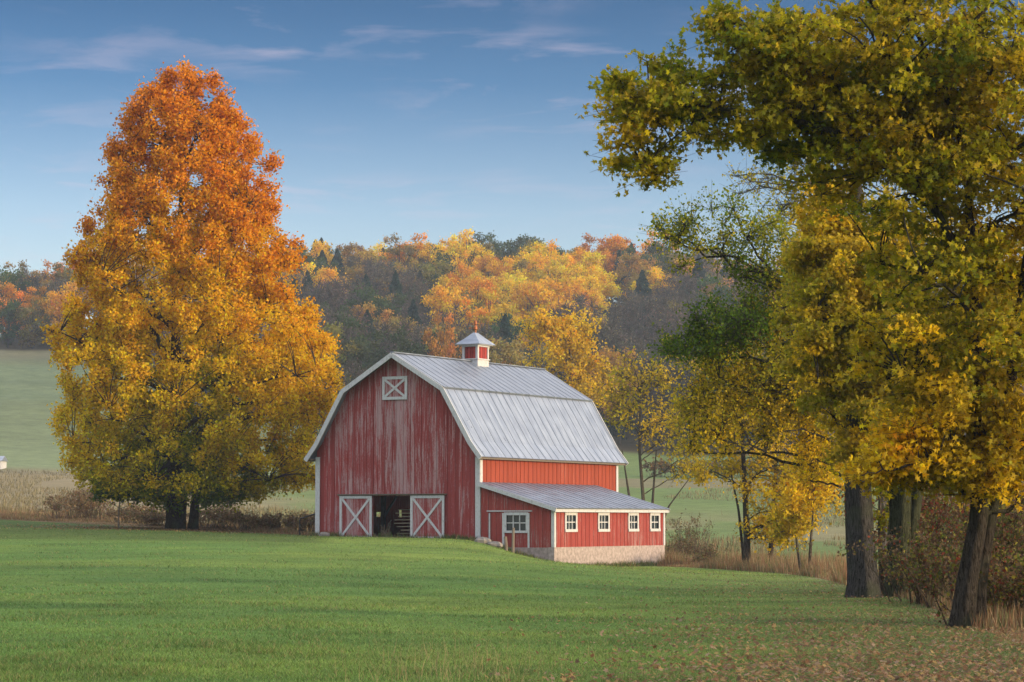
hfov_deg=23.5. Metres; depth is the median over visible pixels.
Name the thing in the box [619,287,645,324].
forest tree
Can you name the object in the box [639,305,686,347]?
forest tree
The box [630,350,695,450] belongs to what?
forest tree
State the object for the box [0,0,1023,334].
sky
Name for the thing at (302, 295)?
forest tree
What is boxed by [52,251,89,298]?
forest tree
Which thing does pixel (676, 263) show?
forest tree
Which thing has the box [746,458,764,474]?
hedge bush
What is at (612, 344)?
forest tree
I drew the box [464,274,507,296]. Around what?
forest tree
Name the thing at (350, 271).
forest tree
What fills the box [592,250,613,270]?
forest tree
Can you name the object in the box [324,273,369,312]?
forest tree
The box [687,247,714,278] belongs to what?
forest tree
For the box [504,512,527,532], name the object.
window
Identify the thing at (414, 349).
forest tree
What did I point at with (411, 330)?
forest tree
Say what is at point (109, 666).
lawn grass
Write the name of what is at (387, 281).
forest tree
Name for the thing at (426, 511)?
sliding door
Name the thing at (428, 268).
forest tree
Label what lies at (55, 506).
bush
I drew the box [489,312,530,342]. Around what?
forest tree
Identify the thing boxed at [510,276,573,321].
forest tree
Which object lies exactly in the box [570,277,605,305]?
forest tree
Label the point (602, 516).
window
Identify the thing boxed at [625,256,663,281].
forest tree
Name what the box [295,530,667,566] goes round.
wall weeds
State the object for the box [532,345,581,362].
forest tree
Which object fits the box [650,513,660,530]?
window
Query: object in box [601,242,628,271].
forest tree
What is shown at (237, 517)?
bush
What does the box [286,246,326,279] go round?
forest tree
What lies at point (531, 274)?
forest tree
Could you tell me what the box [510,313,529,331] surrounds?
forest tree
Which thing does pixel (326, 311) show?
forest tree
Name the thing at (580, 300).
forest tree
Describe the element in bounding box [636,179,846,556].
hawthorn tree
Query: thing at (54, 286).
forest tree
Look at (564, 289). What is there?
forest tree
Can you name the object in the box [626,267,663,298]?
forest tree
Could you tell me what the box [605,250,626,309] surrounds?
forest tree
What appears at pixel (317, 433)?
hillside tree
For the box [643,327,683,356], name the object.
forest tree
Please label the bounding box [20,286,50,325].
forest tree
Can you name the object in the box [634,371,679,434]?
forest tree
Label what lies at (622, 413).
forest tree
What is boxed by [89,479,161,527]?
sapling
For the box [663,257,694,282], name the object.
forest tree
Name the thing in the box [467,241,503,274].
forest tree
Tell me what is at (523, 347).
forest tree
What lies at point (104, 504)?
bush
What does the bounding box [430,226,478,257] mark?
forest tree
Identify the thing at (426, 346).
forest tree
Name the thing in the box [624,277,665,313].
forest tree
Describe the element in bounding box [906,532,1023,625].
thicket
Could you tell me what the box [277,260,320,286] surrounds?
forest tree
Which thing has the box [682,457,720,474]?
hedge bush
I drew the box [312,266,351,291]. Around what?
forest tree
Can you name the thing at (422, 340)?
forest tree
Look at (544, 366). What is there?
forest tree
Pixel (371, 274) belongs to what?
forest tree
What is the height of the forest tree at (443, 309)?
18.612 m
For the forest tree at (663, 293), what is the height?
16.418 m
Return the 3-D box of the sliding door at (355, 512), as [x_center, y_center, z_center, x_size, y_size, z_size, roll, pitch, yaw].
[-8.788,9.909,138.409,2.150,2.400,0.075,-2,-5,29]
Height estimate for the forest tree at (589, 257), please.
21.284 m
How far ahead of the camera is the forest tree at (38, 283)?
656.14 m
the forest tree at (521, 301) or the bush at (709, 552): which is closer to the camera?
the bush at (709, 552)
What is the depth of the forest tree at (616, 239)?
703.58 m
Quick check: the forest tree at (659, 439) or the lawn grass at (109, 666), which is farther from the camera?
the forest tree at (659, 439)
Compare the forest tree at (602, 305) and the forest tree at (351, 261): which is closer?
the forest tree at (602, 305)
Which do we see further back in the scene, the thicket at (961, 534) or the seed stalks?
the thicket at (961, 534)
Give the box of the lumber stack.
[394,509,409,536]
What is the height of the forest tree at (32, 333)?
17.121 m
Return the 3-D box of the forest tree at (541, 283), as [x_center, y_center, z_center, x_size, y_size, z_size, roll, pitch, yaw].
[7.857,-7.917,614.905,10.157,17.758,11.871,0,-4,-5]
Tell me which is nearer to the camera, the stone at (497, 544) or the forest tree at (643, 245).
the stone at (497, 544)
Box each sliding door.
[339,496,371,536]
[410,495,443,537]
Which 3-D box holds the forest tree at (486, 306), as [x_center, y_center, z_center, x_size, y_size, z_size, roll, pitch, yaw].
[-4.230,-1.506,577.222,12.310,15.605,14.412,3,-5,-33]
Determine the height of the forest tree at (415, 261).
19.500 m
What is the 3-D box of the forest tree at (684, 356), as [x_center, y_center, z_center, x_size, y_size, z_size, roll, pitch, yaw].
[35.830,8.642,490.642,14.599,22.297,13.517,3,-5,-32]
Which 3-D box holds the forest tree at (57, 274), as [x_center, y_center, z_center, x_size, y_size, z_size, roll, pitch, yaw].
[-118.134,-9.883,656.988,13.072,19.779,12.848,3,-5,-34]
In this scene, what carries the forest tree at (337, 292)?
on the ground at (28, 393)
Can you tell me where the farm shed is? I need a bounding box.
[0,456,7,468]
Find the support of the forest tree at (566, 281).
on the ground at (28, 393)
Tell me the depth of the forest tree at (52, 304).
609.54 m
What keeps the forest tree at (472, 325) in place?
on the ground at (28, 393)
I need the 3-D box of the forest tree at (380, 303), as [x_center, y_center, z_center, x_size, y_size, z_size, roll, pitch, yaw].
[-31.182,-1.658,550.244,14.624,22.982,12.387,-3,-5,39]
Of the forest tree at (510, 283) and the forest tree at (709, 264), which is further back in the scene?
the forest tree at (709, 264)
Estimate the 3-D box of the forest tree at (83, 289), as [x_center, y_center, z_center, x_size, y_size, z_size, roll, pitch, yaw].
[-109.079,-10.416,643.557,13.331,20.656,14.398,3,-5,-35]
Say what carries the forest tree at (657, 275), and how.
on the ground at (28, 393)
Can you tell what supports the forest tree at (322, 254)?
on the ground at (28, 393)
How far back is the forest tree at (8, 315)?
603.71 m
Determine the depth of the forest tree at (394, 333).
489.18 m
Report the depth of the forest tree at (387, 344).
473.23 m
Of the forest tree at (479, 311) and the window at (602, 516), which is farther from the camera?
the forest tree at (479, 311)
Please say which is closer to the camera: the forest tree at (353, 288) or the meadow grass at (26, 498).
the meadow grass at (26, 498)
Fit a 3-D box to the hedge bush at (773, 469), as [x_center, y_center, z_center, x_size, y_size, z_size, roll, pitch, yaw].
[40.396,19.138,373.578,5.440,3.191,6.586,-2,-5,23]
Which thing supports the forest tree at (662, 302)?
on the ground at (28, 393)
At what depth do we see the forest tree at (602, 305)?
596.68 m
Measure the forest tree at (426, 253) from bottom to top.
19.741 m
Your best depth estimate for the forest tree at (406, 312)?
548.15 m
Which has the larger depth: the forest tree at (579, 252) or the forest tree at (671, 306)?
the forest tree at (579, 252)
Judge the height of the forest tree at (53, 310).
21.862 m
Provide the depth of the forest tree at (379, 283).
602.61 m
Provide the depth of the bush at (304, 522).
155.45 m
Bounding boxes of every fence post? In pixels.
[504,536,507,550]
[511,528,514,551]
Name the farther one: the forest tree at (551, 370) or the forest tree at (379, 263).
the forest tree at (379, 263)
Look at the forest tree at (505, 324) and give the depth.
490.44 m
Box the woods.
[0,232,1023,447]
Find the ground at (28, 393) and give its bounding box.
[0,303,1023,681]
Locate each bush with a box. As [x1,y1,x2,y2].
[30,487,100,518]
[61,480,116,519]
[96,501,164,523]
[126,508,188,525]
[186,504,237,528]
[208,508,281,529]
[241,512,298,530]
[277,509,314,531]
[642,455,671,476]
[660,459,692,476]
[665,508,737,554]
[665,528,709,558]
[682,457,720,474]
[682,541,732,564]
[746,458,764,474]
[763,461,791,476]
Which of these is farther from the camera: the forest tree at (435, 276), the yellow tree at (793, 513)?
the forest tree at (435, 276)
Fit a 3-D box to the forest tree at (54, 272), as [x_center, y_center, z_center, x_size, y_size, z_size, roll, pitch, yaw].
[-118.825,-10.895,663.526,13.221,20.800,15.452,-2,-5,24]
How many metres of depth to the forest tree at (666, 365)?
458.64 m
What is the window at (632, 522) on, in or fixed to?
in the barn
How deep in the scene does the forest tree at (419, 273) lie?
616.20 m
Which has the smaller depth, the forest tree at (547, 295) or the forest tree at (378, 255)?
the forest tree at (547, 295)
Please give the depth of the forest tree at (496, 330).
512.09 m
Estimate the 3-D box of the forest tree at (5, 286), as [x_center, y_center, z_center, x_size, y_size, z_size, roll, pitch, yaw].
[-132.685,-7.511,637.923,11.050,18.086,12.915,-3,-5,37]
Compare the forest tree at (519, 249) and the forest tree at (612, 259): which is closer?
the forest tree at (612, 259)
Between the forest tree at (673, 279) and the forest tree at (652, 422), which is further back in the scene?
the forest tree at (673, 279)
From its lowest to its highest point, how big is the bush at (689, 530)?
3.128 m
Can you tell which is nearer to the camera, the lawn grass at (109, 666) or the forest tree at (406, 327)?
the lawn grass at (109, 666)
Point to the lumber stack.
(403, 519)
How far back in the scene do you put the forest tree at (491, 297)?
567.40 m
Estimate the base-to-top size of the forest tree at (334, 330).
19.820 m
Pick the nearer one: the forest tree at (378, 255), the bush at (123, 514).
the bush at (123, 514)
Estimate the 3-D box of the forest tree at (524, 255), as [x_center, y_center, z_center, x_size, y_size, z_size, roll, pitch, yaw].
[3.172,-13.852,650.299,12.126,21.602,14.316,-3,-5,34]
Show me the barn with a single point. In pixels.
(473, 441)
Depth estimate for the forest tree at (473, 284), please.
576.73 m
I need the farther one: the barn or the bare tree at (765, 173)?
the barn
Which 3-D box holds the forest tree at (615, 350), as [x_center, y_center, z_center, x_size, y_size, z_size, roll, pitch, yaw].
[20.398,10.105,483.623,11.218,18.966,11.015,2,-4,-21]
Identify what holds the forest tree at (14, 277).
on the ground at (28, 393)
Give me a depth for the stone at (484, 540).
131.82 m
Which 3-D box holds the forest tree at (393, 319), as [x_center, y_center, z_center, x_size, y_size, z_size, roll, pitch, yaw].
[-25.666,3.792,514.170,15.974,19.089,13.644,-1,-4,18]
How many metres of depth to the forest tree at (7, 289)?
627.25 m
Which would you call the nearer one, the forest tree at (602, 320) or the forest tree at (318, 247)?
the forest tree at (602, 320)
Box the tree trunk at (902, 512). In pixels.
[860,251,959,596]
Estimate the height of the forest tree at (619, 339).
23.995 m
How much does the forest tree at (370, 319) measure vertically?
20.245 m
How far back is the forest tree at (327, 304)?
532.48 m
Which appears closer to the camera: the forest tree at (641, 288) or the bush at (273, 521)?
the bush at (273, 521)
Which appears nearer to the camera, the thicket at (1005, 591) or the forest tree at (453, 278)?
the thicket at (1005, 591)
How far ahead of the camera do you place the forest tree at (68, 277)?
640.17 m
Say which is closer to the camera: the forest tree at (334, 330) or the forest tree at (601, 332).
the forest tree at (334, 330)
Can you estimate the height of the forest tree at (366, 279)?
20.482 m
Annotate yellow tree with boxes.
[595,334,708,517]
[659,328,843,565]
[757,434,843,571]
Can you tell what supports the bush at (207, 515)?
on the ground at (28, 393)
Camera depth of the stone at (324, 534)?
138.03 m
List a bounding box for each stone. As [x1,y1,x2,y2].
[319,532,329,535]
[474,537,491,543]
[487,541,502,547]
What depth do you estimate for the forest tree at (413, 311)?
537.00 m
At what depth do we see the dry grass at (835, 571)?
116.37 m
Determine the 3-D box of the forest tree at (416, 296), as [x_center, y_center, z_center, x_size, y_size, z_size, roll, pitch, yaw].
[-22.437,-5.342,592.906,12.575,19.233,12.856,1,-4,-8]
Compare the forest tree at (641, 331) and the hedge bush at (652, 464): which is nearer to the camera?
the hedge bush at (652, 464)
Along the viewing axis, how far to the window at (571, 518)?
134.14 m
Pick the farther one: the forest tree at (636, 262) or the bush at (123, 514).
the forest tree at (636, 262)
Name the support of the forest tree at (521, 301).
on the ground at (28, 393)
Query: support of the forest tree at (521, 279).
on the ground at (28, 393)
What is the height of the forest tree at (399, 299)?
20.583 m
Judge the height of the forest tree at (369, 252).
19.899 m
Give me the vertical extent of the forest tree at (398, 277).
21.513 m
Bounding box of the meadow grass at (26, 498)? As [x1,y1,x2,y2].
[0,469,962,553]
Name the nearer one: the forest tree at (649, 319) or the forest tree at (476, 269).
the forest tree at (649, 319)
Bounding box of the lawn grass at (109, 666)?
[0,525,1023,681]
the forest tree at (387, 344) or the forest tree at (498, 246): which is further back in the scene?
the forest tree at (498, 246)
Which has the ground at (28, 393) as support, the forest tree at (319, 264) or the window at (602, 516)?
the forest tree at (319, 264)
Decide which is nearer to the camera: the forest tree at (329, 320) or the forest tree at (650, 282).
the forest tree at (329, 320)
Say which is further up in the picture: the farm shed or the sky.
the sky
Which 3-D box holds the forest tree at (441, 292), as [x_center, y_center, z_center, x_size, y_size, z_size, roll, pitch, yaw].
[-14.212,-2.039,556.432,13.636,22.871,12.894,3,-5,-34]
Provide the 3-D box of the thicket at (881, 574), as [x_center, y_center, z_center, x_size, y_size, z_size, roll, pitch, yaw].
[10.149,5.616,59.860,2.892,1.204,2.336,0,-4,0]
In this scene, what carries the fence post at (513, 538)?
on the ground at (28, 393)
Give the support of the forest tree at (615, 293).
on the ground at (28, 393)
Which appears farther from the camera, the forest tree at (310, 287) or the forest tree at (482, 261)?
the forest tree at (482, 261)
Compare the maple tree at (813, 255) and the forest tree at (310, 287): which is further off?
the forest tree at (310, 287)
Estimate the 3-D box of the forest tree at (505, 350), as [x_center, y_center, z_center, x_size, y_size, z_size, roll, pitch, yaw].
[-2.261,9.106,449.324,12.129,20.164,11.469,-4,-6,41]
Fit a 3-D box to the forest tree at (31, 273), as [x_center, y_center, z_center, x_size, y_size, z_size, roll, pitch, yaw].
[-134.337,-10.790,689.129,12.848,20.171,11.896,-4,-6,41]
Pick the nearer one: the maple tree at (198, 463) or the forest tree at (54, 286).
the maple tree at (198, 463)
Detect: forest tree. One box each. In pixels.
[0,266,31,341]
[0,277,21,324]
[0,280,20,343]
[0,288,31,344]
[0,298,25,347]
[3,259,43,337]
[13,298,54,348]
[15,268,43,284]
[16,266,52,338]
[20,272,55,326]
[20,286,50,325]
[25,279,58,304]
[28,306,54,345]
[37,277,86,342]
[38,276,83,309]
[42,295,69,342]
[48,263,85,302]
[51,267,87,295]
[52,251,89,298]
[60,272,87,304]
[70,275,117,336]
[275,266,326,300]
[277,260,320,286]
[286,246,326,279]
[292,321,361,412]
[295,290,340,316]
[296,278,337,307]
[300,258,350,285]
[300,270,314,290]
[301,239,332,264]
[303,275,367,316]
[311,250,331,287]
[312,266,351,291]
[316,286,360,312]
[317,300,352,327]
[317,310,374,381]
[319,302,356,338]
[321,305,382,367]
[323,249,338,268]
[323,311,385,382]
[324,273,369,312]
[330,248,344,276]
[332,241,366,268]
[332,337,381,381]
[339,253,373,281]
[341,246,382,274]
[344,266,368,284]
[345,309,379,383]
[346,282,400,321]
[348,265,386,296]
[349,301,396,348]
[354,256,395,291]
[355,250,388,270]
[356,293,393,318]
[356,324,425,372]
[357,273,373,313]
[364,314,419,361]
[369,313,427,352]
[371,262,423,306]
[371,268,406,291]
[373,252,401,265]
[373,291,415,319]
[374,322,426,355]
[375,264,423,295]
[378,232,429,265]
[380,338,424,352]
[382,304,428,327]
[383,273,434,325]
[386,271,403,313]
[386,279,437,325]
[386,293,424,326]
[386,317,432,351]
[387,232,431,263]
[391,257,429,284]
[403,281,430,326]
[404,240,440,265]
[407,299,422,326]
[413,250,458,282]
[414,270,425,303]
[415,260,463,287]
[417,240,464,269]
[418,328,461,357]
[419,300,474,338]
[419,323,465,355]
[420,282,478,326]
[421,324,464,353]
[422,322,495,358]
[424,303,466,328]
[427,271,458,286]
[427,274,469,294]
[427,287,485,323]
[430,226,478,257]
[439,260,481,297]
[446,230,494,278]
[448,250,478,283]
[454,294,499,327]
[455,275,502,310]
[458,267,483,286]
[460,320,490,335]
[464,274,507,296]
[464,287,514,325]
[465,289,502,304]
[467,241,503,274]
[468,230,511,262]
[468,270,489,285]
[468,290,504,308]
[470,255,502,280]
[477,300,537,338]
[484,255,523,293]
[485,302,522,318]
[485,328,534,364]
[486,325,513,339]
[488,331,535,367]
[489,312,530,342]
[489,337,531,365]
[491,267,529,315]
[493,264,520,301]
[496,313,514,355]
[499,273,534,309]
[500,258,538,303]
[501,247,545,293]
[504,269,538,309]
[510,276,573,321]
[510,291,546,317]
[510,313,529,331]
[511,236,543,260]
[515,332,539,354]
[520,242,555,263]
[520,355,557,376]
[523,239,576,282]
[526,273,553,309]
[528,334,562,355]
[529,361,567,383]
[532,286,597,333]
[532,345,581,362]
[533,252,578,289]
[535,275,593,314]
[536,248,567,277]
[543,291,607,345]
[544,280,601,315]
[551,246,566,261]
[558,262,605,295]
[559,246,587,265]
[566,251,601,267]
[568,262,617,298]
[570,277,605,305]
[577,250,617,299]
[583,270,622,312]
[585,316,615,349]
[586,311,608,339]
[588,293,615,314]
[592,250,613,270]
[593,233,629,297]
[594,300,640,335]
[596,249,614,281]
[598,336,649,392]
[599,314,638,343]
[599,318,656,429]
[600,345,638,435]
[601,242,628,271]
[602,368,643,445]
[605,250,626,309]
[605,253,637,282]
[608,334,651,356]
[609,338,659,418]
[613,245,651,269]
[613,252,648,296]
[618,318,661,350]
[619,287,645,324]
[621,281,659,315]
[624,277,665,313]
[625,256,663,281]
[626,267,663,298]
[626,325,662,353]
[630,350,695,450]
[631,270,657,318]
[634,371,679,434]
[635,230,679,272]
[635,350,689,443]
[636,359,699,425]
[639,252,674,285]
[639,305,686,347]
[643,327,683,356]
[644,240,674,273]
[644,283,684,312]
[646,264,680,291]
[648,291,704,337]
[650,305,707,350]
[657,269,703,311]
[658,250,686,275]
[660,287,703,326]
[661,300,686,330]
[662,345,723,392]
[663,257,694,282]
[665,275,694,300]
[665,361,713,441]
[666,259,706,293]
[670,292,709,318]
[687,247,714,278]
[687,251,714,286]
[692,254,707,288]
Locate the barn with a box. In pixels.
[304,320,669,565]
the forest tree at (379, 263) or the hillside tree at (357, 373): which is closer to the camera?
the hillside tree at (357, 373)
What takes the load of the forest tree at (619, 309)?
on the ground at (28, 393)
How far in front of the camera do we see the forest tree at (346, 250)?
688.93 m
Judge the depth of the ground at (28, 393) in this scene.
75.86 m
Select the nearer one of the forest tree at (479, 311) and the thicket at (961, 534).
the thicket at (961, 534)
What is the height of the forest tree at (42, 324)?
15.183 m
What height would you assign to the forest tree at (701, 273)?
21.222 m
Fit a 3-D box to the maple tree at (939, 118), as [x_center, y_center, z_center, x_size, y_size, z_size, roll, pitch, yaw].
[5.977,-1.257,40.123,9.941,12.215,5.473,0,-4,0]
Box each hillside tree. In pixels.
[304,355,340,435]
[335,358,371,399]
[421,310,461,358]
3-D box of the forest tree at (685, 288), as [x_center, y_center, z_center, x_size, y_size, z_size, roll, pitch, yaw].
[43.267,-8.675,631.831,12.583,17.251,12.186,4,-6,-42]
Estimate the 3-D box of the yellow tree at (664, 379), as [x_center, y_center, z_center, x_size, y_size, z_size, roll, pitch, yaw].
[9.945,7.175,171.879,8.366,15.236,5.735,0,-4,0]
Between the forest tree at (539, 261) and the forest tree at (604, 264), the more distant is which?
the forest tree at (604, 264)
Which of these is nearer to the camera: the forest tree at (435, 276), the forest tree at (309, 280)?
the forest tree at (309, 280)
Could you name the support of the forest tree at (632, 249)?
on the ground at (28, 393)
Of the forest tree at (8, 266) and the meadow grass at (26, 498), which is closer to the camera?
the meadow grass at (26, 498)
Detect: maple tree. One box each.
[35,55,350,529]
[575,0,1023,628]
[765,178,1023,597]
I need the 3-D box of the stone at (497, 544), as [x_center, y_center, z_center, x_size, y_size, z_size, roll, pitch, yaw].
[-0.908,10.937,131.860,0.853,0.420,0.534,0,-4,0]
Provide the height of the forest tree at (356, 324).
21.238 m
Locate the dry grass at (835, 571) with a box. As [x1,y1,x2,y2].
[0,494,1023,644]
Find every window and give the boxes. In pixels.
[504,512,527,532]
[565,512,577,531]
[598,512,609,531]
[628,513,638,531]
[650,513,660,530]
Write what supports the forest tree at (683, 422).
on the ground at (28, 393)
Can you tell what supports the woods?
on the ground at (28, 393)
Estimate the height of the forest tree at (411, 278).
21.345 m
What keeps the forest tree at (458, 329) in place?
on the ground at (28, 393)
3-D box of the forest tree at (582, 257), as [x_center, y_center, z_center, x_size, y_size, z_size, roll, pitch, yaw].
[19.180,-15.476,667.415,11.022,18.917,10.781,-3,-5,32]
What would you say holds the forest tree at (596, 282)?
on the ground at (28, 393)
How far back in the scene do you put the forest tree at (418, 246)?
692.71 m
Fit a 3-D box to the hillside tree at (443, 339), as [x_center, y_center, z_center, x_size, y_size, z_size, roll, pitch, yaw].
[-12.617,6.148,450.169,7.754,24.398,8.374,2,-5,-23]
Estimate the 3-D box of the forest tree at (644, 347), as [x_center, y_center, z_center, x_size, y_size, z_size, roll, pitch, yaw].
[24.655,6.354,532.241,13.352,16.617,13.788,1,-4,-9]
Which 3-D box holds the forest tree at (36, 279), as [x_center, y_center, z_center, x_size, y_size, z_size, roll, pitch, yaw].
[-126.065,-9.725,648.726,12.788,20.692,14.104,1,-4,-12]
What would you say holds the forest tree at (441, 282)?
on the ground at (28, 393)
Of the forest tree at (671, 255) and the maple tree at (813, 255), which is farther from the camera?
the forest tree at (671, 255)
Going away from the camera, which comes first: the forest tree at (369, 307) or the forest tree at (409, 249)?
the forest tree at (369, 307)
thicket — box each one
[837,522,1013,604]
[877,552,941,586]
[879,488,1023,607]
[879,490,1021,590]
[898,491,1023,609]
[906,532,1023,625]
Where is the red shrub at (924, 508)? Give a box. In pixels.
[830,484,1022,590]
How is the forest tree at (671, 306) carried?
on the ground at (28, 393)
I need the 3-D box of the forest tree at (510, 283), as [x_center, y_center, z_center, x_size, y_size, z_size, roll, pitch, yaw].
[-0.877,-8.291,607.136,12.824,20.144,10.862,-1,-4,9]
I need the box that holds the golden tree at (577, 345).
[510,302,619,407]
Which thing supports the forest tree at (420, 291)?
on the ground at (28, 393)
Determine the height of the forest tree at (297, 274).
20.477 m
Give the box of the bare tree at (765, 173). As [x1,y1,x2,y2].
[719,136,924,579]
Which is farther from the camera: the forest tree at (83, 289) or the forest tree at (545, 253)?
the forest tree at (545, 253)
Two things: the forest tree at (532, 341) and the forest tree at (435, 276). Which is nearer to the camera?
the forest tree at (532, 341)
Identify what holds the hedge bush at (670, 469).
on the ground at (28, 393)
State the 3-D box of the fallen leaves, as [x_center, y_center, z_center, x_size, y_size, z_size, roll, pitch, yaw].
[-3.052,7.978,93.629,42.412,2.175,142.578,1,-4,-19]
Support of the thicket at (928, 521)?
on the ground at (28, 393)
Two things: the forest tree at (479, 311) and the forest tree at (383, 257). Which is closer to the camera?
the forest tree at (479, 311)
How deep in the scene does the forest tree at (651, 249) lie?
693.77 m
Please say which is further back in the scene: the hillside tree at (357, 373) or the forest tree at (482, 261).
the forest tree at (482, 261)
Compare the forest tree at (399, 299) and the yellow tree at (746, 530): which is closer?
the yellow tree at (746, 530)
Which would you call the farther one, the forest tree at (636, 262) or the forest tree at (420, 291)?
the forest tree at (636, 262)
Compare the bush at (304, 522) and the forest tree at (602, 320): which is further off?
the forest tree at (602, 320)
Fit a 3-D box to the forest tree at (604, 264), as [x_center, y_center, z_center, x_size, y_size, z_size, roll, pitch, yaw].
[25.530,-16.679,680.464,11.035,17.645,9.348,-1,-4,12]
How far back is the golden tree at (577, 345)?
299.72 m
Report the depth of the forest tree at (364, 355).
462.59 m
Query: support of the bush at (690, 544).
on the ground at (28, 393)
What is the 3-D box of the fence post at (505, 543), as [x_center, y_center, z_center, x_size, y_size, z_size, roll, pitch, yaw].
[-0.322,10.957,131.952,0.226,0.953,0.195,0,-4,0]
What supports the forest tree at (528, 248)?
on the ground at (28, 393)
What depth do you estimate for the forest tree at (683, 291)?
605.36 m
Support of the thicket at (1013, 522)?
on the ground at (28, 393)
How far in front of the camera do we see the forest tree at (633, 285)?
632.92 m
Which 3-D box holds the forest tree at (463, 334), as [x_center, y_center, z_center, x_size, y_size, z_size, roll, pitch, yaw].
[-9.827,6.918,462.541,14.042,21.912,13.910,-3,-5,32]
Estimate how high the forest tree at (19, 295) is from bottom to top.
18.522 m
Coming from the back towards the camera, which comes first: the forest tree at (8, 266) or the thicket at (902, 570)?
the forest tree at (8, 266)
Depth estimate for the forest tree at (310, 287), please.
583.45 m
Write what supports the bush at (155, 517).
on the ground at (28, 393)
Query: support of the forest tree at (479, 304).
on the ground at (28, 393)
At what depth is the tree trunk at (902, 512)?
56.64 m
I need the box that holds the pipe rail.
[299,513,314,534]
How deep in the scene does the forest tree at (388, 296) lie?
566.80 m
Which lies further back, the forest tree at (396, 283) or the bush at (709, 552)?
the forest tree at (396, 283)
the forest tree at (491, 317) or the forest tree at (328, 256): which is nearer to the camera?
the forest tree at (491, 317)
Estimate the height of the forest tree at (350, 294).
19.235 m
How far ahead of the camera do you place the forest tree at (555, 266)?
625.50 m
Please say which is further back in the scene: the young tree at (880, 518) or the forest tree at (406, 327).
the forest tree at (406, 327)
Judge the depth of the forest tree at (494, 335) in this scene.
479.40 m
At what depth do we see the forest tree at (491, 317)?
548.79 m
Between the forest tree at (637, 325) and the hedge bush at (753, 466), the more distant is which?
the forest tree at (637, 325)
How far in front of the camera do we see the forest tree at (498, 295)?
592.21 m
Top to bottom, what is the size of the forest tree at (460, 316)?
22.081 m
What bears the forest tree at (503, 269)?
on the ground at (28, 393)
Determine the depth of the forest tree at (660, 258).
670.74 m
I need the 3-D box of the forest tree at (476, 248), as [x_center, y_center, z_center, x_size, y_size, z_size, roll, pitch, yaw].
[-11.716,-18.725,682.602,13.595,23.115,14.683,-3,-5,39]
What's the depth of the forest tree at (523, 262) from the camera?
635.98 m
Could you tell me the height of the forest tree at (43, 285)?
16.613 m
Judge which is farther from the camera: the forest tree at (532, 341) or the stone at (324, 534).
the forest tree at (532, 341)
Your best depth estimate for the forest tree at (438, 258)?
641.66 m
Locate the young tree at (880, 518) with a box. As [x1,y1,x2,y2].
[871,486,888,591]
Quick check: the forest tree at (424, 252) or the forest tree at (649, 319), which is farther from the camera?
the forest tree at (424, 252)
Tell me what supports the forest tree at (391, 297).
on the ground at (28, 393)
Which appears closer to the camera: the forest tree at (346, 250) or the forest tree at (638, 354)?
the forest tree at (638, 354)
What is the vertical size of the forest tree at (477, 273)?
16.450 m
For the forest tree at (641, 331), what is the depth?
539.63 m
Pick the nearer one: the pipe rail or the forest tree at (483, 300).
the pipe rail
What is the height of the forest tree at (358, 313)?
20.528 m
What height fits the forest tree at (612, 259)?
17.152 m
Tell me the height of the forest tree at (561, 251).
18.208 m
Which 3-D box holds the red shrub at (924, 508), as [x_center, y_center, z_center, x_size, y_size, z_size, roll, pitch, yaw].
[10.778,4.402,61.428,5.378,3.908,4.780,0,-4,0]
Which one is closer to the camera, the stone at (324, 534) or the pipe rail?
the stone at (324, 534)
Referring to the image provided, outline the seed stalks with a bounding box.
[241,633,631,681]
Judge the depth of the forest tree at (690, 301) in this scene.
597.25 m
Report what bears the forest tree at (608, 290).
on the ground at (28, 393)
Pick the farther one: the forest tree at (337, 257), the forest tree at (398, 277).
the forest tree at (337, 257)
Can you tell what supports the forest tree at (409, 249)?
on the ground at (28, 393)
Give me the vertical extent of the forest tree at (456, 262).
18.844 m
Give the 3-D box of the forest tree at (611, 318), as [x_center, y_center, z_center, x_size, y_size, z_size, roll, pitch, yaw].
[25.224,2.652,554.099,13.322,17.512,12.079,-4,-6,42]
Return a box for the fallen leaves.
[2,522,1023,681]
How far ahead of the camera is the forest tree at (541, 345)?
498.06 m
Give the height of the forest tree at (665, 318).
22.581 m
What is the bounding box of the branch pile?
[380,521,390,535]
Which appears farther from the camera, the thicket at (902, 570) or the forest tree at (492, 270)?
the forest tree at (492, 270)
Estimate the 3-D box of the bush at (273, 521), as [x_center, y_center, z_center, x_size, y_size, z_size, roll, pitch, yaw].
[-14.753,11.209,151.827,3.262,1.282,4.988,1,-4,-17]

